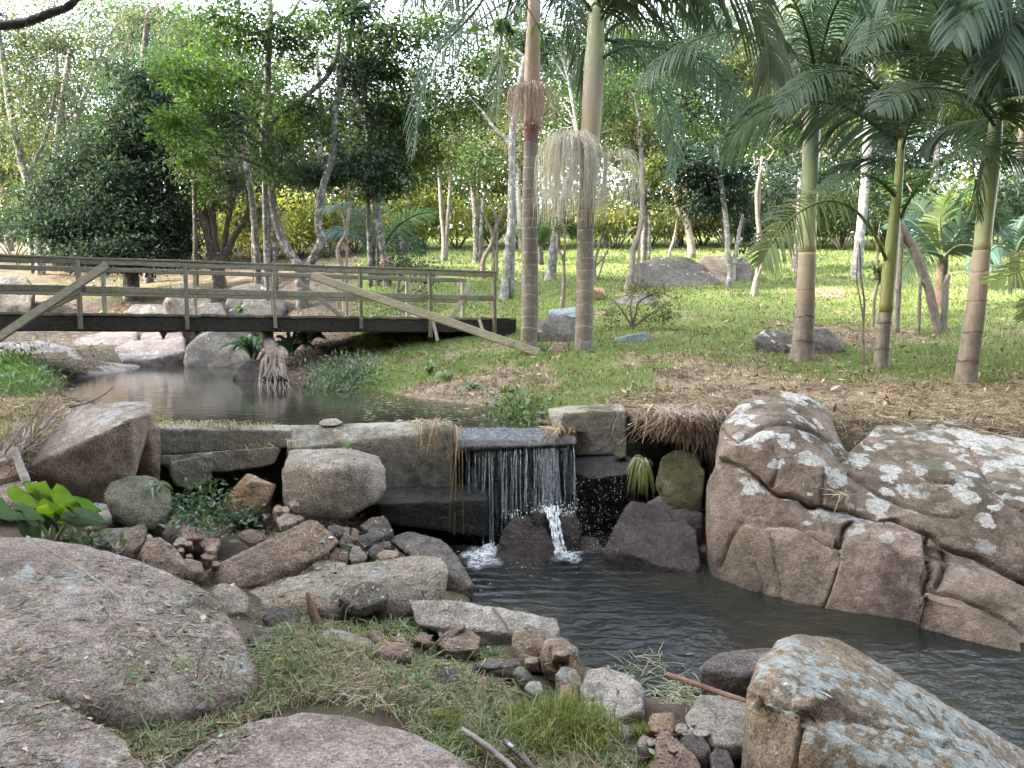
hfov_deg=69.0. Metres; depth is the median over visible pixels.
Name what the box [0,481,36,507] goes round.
rock
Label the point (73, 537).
creeper
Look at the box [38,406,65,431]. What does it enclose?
driftwood log
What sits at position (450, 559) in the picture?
rock slab
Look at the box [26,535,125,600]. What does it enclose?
stick
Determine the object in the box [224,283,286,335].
boulder
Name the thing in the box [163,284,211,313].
boulder
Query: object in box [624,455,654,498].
grass clump
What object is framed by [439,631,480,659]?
stone
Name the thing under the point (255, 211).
tree
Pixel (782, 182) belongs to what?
tree
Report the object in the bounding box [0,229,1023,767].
ground
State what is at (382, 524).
stone
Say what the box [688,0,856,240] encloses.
tree
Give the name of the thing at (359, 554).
stone
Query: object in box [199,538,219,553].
stone
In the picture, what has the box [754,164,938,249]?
shrub
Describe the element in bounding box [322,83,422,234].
tree
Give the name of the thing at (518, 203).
tree
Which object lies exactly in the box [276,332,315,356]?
strap plant
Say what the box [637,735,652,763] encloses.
stone
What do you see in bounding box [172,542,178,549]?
stone chip
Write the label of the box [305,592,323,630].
stump stick
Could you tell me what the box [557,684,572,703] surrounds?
stone
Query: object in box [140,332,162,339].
rock shelf
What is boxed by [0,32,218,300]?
tree
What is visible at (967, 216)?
shrub
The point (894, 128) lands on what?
palm tree
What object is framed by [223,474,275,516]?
rock
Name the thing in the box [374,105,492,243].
tree
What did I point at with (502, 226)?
shrub
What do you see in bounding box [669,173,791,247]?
shrub
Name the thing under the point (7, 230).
shrub
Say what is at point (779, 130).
tree
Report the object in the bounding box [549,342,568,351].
rock
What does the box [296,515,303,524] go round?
stone chip
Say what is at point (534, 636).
stone
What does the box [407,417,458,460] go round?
dry grass clump
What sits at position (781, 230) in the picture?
shrub
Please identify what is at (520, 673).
stone
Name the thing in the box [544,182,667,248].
shrub
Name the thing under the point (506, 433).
waterfall
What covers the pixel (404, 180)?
tree
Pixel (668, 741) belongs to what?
stone
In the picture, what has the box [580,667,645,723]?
rock
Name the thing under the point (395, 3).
sky
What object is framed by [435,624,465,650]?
stone
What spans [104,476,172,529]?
boulder
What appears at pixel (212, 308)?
boulder
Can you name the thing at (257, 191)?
tree
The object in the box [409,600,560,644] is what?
rock slab
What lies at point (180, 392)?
stream water
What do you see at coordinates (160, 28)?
tree
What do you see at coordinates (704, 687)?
stick
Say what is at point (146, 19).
tree
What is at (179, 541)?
stone chip
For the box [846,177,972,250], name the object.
shrub
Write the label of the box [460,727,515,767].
stick
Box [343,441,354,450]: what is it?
creeper
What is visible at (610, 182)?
woodland
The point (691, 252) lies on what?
tree
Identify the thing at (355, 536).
stone
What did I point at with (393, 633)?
grass tussock
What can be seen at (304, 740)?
boulder
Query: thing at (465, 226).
shrub
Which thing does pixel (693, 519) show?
boulder
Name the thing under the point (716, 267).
boulder
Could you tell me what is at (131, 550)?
stone
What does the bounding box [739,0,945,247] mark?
tree
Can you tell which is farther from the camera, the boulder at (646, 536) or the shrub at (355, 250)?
the shrub at (355, 250)
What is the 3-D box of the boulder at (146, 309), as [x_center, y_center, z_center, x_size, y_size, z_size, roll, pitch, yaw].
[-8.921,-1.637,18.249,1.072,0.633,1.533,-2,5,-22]
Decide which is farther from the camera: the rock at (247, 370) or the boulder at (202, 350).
the boulder at (202, 350)
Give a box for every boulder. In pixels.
[0,276,34,311]
[0,537,257,737]
[0,690,143,767]
[29,401,152,503]
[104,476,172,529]
[123,304,163,313]
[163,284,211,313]
[175,713,469,767]
[183,332,256,366]
[193,302,226,314]
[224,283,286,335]
[282,448,385,519]
[495,515,559,561]
[530,504,549,531]
[537,315,574,341]
[558,511,581,553]
[580,536,602,552]
[601,501,700,572]
[633,257,718,287]
[647,496,702,547]
[656,450,704,510]
[698,255,735,282]
[699,648,770,697]
[705,391,1023,651]
[735,258,754,280]
[741,634,1023,767]
[754,329,792,353]
[814,328,845,353]
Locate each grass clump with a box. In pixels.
[138,480,172,506]
[285,437,306,456]
[331,427,346,446]
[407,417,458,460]
[444,425,466,535]
[537,425,581,442]
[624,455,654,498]
[811,486,858,512]
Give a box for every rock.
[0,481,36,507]
[88,503,111,530]
[136,414,160,480]
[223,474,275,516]
[231,359,264,379]
[338,581,388,617]
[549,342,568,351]
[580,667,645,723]
[616,291,657,305]
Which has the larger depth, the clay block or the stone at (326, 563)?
the clay block
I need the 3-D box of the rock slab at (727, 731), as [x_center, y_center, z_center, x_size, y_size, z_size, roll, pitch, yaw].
[0.807,1.363,2.917,0.253,0.230,0.494,1,5,12]
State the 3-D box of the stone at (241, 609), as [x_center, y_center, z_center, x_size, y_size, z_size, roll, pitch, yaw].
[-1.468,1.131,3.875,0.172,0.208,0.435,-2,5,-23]
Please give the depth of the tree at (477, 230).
23.46 m
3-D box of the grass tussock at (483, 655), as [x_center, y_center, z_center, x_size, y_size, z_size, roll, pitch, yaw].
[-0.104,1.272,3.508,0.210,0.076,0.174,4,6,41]
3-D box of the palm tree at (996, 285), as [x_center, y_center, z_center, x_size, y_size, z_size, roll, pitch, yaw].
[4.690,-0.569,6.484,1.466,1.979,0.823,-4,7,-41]
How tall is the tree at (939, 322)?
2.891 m
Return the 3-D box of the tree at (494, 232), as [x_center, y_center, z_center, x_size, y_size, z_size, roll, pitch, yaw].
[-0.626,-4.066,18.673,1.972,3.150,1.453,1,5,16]
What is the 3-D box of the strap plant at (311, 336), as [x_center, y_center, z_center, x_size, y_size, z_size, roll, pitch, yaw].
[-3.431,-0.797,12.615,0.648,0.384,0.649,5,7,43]
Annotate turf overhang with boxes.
[625,404,724,427]
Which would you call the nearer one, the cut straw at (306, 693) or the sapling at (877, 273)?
the cut straw at (306, 693)
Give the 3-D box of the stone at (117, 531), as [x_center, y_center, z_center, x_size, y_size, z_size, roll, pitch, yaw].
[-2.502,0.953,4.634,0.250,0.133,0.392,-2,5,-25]
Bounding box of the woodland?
[0,2,1023,241]
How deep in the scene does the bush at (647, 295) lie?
11.92 m
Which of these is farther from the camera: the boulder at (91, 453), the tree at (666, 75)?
the tree at (666, 75)
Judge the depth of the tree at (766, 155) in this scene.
15.83 m
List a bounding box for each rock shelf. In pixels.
[0,341,80,359]
[69,361,139,382]
[74,332,138,345]
[115,337,186,366]
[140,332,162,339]
[164,332,183,339]
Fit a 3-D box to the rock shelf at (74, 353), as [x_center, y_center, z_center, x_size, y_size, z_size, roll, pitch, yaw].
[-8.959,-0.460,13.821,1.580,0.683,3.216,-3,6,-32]
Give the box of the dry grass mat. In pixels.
[0,395,302,449]
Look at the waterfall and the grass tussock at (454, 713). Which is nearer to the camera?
the grass tussock at (454, 713)
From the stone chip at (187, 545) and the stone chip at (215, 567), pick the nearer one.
the stone chip at (215, 567)
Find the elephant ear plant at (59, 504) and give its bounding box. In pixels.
[0,481,108,541]
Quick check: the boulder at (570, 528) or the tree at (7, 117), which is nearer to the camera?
the boulder at (570, 528)
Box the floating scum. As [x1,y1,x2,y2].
[361,394,519,423]
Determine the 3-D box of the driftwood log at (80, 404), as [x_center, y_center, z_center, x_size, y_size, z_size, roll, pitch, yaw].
[-3.358,0.105,5.956,0.041,0.152,0.340,4,6,38]
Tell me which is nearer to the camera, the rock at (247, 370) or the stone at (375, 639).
the stone at (375, 639)
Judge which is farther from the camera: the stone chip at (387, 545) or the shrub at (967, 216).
the shrub at (967, 216)
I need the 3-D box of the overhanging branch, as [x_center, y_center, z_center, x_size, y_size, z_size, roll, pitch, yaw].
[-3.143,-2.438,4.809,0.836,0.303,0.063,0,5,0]
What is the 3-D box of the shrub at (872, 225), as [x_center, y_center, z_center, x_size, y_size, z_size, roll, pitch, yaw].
[13.957,-6.304,26.474,5.736,3.450,5.776,-4,6,-40]
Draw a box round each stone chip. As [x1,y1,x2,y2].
[146,534,152,539]
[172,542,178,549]
[175,538,186,550]
[177,548,184,557]
[182,541,193,550]
[185,554,192,558]
[201,553,214,567]
[205,545,217,559]
[212,561,220,571]
[273,507,282,519]
[282,506,289,514]
[289,501,298,513]
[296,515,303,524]
[364,551,369,562]
[368,528,380,532]
[379,541,391,549]
[394,636,404,641]
[414,634,431,647]
[422,640,430,650]
[525,658,538,671]
[551,649,563,663]
[557,648,569,662]
[646,738,655,751]
[668,749,678,754]
[675,723,687,738]
[681,729,692,737]
[702,730,710,739]
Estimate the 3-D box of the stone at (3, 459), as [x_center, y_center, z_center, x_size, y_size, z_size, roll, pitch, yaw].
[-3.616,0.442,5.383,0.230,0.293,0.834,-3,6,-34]
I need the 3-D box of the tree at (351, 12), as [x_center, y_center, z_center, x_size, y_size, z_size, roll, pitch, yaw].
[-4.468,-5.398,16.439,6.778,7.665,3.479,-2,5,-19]
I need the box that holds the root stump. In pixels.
[255,332,290,388]
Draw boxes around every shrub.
[0,191,98,265]
[0,209,44,254]
[155,205,262,259]
[191,198,298,258]
[216,184,354,260]
[236,188,366,256]
[277,192,399,257]
[283,187,438,252]
[356,185,461,250]
[381,186,470,243]
[401,180,516,248]
[440,183,521,244]
[457,204,576,245]
[496,185,611,245]
[538,190,639,242]
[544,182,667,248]
[609,180,705,244]
[623,191,732,247]
[652,191,766,245]
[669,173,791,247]
[694,162,801,245]
[723,194,851,248]
[742,186,881,248]
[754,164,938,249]
[825,163,974,247]
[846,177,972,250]
[886,163,1023,252]
[888,188,1023,254]
[928,152,1023,255]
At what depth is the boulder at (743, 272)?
18.64 m
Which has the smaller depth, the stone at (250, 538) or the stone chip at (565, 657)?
the stone chip at (565, 657)
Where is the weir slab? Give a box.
[455,433,576,523]
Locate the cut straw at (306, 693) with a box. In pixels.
[0,447,1019,767]
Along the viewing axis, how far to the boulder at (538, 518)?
5.44 m
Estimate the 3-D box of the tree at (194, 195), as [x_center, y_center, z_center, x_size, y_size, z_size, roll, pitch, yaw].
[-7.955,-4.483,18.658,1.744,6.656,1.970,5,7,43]
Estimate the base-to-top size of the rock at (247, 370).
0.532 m
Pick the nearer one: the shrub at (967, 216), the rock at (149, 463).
the rock at (149, 463)
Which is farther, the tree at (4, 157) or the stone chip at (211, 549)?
the tree at (4, 157)
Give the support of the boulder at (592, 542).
in the pool water at (593, 605)
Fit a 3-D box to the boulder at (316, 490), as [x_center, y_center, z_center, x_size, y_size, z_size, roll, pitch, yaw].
[-1.266,0.724,5.336,0.782,0.486,0.742,0,5,0]
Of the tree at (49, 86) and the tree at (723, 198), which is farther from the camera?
the tree at (49, 86)
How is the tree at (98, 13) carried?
on the ground at (10, 529)
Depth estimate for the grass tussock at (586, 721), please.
2.72 m
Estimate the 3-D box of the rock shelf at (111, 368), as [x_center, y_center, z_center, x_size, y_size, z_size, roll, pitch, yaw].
[-7.325,-0.102,12.443,1.404,0.600,6.177,-1,5,-15]
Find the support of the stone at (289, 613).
on the ground at (10, 529)
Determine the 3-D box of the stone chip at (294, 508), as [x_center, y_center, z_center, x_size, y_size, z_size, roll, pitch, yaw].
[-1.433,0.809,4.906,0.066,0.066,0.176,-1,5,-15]
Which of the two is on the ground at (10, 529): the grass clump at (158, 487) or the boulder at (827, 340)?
the boulder at (827, 340)
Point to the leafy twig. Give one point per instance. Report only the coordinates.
(503, 25)
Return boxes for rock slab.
[204,520,338,588]
[249,556,448,621]
[390,532,473,597]
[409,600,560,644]
[685,695,745,759]
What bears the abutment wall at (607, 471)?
on the ground at (10, 529)
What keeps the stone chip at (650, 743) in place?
on the ground at (10, 529)
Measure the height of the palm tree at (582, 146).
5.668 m
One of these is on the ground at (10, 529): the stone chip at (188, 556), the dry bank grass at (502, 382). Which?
the dry bank grass at (502, 382)
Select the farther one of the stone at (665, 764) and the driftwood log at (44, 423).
the driftwood log at (44, 423)
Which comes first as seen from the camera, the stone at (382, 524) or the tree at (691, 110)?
the stone at (382, 524)
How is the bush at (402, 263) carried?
on the ground at (10, 529)
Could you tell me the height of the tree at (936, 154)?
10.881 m
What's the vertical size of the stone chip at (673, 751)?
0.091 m
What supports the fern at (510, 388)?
on the ground at (10, 529)
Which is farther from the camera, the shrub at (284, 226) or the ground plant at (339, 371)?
the shrub at (284, 226)
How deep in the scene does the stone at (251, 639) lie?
3.31 m
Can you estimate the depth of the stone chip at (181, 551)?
4.31 m
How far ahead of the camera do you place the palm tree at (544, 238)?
22.67 m
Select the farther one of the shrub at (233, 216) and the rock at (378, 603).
the shrub at (233, 216)
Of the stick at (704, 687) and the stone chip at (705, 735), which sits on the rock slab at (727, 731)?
the stone chip at (705, 735)
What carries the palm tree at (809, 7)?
on the ground at (10, 529)
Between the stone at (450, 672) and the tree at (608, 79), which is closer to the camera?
the stone at (450, 672)
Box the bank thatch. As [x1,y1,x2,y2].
[605,388,1023,444]
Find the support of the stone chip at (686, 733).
on the stone chip at (680, 731)
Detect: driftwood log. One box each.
[11,447,30,485]
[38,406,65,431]
[69,386,113,407]
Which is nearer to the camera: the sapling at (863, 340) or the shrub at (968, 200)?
the sapling at (863, 340)
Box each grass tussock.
[340,613,427,645]
[417,704,475,738]
[473,646,511,661]
[491,680,645,767]
[629,719,653,741]
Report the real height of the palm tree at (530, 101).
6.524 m
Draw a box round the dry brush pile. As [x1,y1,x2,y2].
[0,378,72,476]
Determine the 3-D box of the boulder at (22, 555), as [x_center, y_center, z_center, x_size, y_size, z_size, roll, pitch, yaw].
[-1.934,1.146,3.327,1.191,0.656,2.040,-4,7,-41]
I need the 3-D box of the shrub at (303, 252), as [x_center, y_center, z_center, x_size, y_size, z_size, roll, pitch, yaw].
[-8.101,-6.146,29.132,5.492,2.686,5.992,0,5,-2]
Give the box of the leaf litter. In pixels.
[0,447,977,767]
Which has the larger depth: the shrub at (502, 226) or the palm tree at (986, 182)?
the shrub at (502, 226)
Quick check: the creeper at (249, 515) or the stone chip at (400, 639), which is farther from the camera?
the creeper at (249, 515)
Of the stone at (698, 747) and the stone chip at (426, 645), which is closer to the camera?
the stone at (698, 747)
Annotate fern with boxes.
[419,361,440,372]
[434,370,456,382]
[457,379,483,388]
[493,384,518,392]
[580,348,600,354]
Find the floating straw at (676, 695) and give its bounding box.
[604,643,700,712]
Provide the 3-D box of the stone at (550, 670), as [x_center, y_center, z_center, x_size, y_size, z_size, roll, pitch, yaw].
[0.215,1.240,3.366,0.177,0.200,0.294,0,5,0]
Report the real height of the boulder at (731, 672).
0.220 m
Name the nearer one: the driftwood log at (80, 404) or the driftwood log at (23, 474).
the driftwood log at (23, 474)
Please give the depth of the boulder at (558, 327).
11.22 m
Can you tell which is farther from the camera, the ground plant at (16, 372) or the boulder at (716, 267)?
the boulder at (716, 267)
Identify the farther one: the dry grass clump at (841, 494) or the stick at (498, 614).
the dry grass clump at (841, 494)
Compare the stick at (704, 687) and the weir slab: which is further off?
the weir slab
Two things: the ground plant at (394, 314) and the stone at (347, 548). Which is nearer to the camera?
the stone at (347, 548)
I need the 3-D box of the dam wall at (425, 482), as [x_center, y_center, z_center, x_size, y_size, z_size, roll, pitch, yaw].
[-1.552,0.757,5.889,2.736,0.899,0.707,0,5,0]
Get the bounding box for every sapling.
[324,183,364,311]
[856,243,864,363]
[866,224,881,326]
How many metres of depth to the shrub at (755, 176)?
28.52 m
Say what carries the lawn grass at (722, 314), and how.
on the ground at (10, 529)
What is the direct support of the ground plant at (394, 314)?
on the ground at (10, 529)
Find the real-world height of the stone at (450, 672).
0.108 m
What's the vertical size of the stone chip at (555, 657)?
0.075 m
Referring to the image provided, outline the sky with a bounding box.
[0,0,1016,232]
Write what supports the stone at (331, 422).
on the dam wall at (425, 482)
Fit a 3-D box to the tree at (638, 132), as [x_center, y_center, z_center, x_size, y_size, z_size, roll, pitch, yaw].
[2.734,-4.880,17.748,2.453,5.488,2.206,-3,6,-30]
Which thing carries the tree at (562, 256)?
on the ground at (10, 529)
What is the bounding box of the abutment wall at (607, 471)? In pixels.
[548,404,661,528]
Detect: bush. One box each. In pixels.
[362,227,453,311]
[593,276,696,327]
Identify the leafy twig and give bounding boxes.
[464,0,557,52]
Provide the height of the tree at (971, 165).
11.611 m
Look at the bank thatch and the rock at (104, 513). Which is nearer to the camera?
the rock at (104, 513)
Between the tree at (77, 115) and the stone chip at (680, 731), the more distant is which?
the tree at (77, 115)
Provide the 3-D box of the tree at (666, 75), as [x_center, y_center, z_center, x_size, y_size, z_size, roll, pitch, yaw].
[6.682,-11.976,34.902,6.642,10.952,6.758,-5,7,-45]
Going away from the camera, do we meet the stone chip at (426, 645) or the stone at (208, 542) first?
the stone chip at (426, 645)
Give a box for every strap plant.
[217,332,281,359]
[229,301,250,314]
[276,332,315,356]
[291,332,326,347]
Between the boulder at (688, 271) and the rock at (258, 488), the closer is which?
the rock at (258, 488)
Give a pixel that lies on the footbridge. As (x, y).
(430, 322)
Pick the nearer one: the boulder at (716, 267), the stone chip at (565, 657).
the stone chip at (565, 657)
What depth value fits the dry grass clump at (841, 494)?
4.73 m
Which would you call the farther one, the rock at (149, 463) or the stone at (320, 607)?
the rock at (149, 463)
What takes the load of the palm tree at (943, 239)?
on the ground at (10, 529)
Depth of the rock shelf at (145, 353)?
15.07 m
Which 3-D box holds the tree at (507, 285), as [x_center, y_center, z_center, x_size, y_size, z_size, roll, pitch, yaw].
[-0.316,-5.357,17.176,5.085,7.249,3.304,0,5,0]
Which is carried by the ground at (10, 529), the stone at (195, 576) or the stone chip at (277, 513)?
the stone at (195, 576)
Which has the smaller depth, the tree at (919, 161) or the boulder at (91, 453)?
the boulder at (91, 453)
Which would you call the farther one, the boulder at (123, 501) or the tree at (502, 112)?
the tree at (502, 112)
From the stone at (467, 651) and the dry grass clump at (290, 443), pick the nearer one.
the stone at (467, 651)
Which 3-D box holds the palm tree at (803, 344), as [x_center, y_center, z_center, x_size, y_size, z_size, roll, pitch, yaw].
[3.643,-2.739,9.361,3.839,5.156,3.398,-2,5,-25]
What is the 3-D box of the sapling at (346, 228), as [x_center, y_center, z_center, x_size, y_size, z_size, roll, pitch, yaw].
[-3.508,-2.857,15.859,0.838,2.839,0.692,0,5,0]
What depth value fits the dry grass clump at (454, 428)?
5.53 m
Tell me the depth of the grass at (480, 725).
2.83 m
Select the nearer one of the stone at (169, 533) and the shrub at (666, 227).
the stone at (169, 533)
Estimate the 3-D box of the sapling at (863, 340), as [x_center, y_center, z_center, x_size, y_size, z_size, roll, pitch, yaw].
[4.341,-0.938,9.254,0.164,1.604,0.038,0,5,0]
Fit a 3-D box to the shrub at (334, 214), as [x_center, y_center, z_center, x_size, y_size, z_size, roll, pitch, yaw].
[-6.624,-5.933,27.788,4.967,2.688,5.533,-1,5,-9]
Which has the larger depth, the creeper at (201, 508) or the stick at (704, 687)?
the creeper at (201, 508)
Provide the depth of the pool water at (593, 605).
4.16 m
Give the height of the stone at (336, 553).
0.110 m
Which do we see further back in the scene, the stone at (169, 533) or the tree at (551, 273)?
the tree at (551, 273)
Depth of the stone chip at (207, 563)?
4.24 m
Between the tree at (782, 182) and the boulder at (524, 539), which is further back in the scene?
the tree at (782, 182)
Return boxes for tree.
[0,0,86,250]
[0,0,88,200]
[0,0,129,274]
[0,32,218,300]
[0,44,40,182]
[3,21,120,190]
[11,0,202,175]
[23,0,196,264]
[67,2,243,282]
[90,0,228,191]
[116,0,302,237]
[133,0,455,309]
[146,65,234,334]
[149,0,312,283]
[161,126,280,302]
[197,43,348,249]
[235,5,389,252]
[308,1,499,286]
[316,189,438,266]
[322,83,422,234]
[330,21,471,250]
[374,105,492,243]
[391,0,583,298]
[402,0,802,350]
[403,0,587,346]
[410,100,519,260]
[429,41,522,226]
[432,120,545,262]
[441,6,578,249]
[445,162,522,280]
[488,8,662,280]
[497,6,619,202]
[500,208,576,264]
[539,0,700,248]
[547,211,571,308]
[559,58,693,289]
[578,0,801,246]
[593,195,626,279]
[600,71,722,261]
[605,2,719,188]
[616,113,734,257]
[633,0,1019,361]
[636,114,784,288]
[660,0,933,172]
[662,0,782,240]
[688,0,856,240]
[693,0,892,221]
[719,0,1023,370]
[726,124,802,295]
[738,148,888,271]
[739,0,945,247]
[785,3,1004,241]
[785,54,978,278]
[806,0,1023,382]
[838,0,1023,109]
[852,6,1023,248]
[875,164,950,333]
[882,174,1016,310]
[914,9,1017,208]
[942,1,1023,187]
[948,0,1023,245]
[963,214,1023,287]
[977,226,1023,324]
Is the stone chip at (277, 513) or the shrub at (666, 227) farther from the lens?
the shrub at (666, 227)
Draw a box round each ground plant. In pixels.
[0,341,74,402]
[286,338,403,393]
[343,263,427,354]
[472,385,574,522]
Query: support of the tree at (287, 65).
on the ground at (10, 529)
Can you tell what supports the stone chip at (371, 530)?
on the stone at (382, 524)
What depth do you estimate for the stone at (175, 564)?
4.05 m
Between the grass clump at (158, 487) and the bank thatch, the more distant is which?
the bank thatch
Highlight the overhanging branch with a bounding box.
[0,0,79,30]
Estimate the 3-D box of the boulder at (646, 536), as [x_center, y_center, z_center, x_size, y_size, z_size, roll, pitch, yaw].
[1.018,1.147,5.468,0.693,0.553,0.875,1,5,10]
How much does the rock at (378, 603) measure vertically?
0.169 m
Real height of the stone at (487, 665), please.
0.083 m
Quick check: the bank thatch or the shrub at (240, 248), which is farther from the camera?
the shrub at (240, 248)
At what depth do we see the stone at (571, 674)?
3.12 m
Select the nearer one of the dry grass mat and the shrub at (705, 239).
the dry grass mat
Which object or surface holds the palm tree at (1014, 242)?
on the ground at (10, 529)
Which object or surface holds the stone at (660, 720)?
on the ground at (10, 529)
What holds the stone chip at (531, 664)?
on the stone at (520, 673)
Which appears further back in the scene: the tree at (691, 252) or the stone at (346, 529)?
the tree at (691, 252)
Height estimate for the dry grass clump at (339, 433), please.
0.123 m
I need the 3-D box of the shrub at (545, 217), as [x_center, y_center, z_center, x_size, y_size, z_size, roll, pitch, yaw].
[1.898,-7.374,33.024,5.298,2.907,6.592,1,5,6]
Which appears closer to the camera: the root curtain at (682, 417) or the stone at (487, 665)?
the stone at (487, 665)
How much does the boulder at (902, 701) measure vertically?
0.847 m
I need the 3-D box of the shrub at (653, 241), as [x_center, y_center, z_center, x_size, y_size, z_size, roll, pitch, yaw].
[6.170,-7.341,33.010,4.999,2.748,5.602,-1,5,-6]
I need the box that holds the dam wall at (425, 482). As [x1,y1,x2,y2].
[159,421,487,536]
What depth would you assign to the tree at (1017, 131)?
27.25 m
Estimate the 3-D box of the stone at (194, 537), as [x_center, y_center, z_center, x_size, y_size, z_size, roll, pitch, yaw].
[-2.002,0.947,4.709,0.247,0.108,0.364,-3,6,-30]
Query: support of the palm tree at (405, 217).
on the ground at (10, 529)
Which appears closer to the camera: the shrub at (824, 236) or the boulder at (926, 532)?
the boulder at (926, 532)
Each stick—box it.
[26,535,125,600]
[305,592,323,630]
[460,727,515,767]
[491,607,510,636]
[502,739,535,767]
[666,672,745,702]
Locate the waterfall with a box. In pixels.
[455,427,623,560]
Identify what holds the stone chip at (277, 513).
on the stone at (285, 525)
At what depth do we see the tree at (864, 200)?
19.16 m
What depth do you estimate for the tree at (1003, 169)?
31.40 m
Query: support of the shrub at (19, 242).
on the ground at (10, 529)
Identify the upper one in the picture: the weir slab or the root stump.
the root stump
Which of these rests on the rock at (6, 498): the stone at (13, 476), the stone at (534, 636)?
the stone at (13, 476)
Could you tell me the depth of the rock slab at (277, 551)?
4.33 m
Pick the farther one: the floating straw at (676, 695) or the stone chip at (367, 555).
the stone chip at (367, 555)
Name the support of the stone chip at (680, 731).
on the ground at (10, 529)
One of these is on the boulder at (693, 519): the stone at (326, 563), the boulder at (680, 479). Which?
the boulder at (680, 479)
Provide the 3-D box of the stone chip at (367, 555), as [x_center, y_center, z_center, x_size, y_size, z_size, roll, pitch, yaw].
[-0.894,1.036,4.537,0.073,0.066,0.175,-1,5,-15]
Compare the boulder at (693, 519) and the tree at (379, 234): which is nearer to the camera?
the boulder at (693, 519)
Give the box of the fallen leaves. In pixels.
[0,270,1023,541]
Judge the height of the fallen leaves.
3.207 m
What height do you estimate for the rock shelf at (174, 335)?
0.498 m
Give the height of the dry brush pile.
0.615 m
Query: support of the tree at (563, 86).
on the ground at (10, 529)
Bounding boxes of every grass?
[0,242,1023,536]
[0,244,1023,557]
[108,603,676,767]
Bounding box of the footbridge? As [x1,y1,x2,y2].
[0,254,539,354]
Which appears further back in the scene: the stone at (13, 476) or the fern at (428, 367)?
the fern at (428, 367)
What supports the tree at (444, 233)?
on the ground at (10, 529)
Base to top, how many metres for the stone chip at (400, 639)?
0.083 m
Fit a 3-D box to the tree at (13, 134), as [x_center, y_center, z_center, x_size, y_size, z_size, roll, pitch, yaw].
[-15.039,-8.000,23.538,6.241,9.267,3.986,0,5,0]
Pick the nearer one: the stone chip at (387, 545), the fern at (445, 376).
the stone chip at (387, 545)
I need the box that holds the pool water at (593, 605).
[393,524,1023,749]
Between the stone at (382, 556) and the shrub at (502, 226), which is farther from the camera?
the shrub at (502, 226)
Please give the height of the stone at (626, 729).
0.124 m
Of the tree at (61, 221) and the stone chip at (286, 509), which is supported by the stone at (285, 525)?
the stone chip at (286, 509)
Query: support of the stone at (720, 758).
on the ground at (10, 529)
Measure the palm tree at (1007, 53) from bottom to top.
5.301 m
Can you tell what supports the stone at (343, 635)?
on the ground at (10, 529)
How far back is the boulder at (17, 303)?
18.39 m
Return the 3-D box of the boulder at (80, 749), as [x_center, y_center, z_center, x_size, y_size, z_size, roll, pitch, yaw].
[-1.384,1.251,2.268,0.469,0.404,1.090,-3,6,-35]
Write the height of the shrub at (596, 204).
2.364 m
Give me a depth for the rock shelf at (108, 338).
15.91 m
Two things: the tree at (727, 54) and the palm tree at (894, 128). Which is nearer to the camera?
the palm tree at (894, 128)
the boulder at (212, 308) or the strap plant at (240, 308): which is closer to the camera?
the strap plant at (240, 308)
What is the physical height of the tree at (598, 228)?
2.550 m
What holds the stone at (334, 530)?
on the stone chip
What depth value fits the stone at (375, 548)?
4.41 m
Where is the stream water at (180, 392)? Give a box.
[53,364,588,431]
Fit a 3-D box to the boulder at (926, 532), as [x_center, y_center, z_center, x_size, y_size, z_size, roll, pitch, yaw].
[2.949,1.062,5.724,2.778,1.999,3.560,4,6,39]
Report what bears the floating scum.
on the stream water at (180, 392)
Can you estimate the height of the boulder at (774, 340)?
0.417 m
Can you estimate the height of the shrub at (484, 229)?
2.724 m
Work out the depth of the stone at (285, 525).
4.64 m
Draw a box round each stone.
[0,424,30,466]
[0,466,19,485]
[89,527,129,549]
[110,523,146,558]
[141,537,187,578]
[162,524,177,544]
[177,526,219,545]
[182,559,203,584]
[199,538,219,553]
[212,583,248,616]
[238,529,262,547]
[247,629,274,647]
[262,606,300,627]
[276,513,296,532]
[312,558,345,571]
[313,599,325,617]
[319,418,342,425]
[319,629,371,650]
[328,525,342,541]
[328,547,347,565]
[339,537,352,557]
[343,527,349,537]
[349,546,366,564]
[350,528,358,545]
[358,531,383,550]
[360,517,393,540]
[367,629,382,647]
[368,544,383,561]
[376,550,398,561]
[376,642,413,666]
[433,669,460,688]
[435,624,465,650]
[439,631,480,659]
[474,658,520,672]
[512,625,544,671]
[513,666,531,689]
[524,681,542,705]
[540,638,579,681]
[555,667,581,695]
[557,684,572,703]
[599,713,629,743]
[614,451,626,457]
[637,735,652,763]
[647,712,675,737]
[649,759,676,767]
[655,731,700,767]
[679,734,710,767]
[710,748,734,767]
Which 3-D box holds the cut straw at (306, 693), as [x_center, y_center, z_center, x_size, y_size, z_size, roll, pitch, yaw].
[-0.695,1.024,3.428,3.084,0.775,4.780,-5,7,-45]
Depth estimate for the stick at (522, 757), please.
2.54 m
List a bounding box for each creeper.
[38,525,144,553]
[153,465,256,541]
[214,493,275,544]
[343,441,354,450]
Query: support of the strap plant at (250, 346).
on the ground at (10, 529)
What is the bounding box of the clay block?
[594,287,604,299]
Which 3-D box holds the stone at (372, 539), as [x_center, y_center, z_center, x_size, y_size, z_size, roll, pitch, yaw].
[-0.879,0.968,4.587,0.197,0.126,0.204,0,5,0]
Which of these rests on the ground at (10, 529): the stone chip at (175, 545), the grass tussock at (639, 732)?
the grass tussock at (639, 732)
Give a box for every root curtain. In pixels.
[589,403,734,443]
[671,420,716,473]
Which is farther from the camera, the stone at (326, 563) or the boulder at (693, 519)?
the boulder at (693, 519)

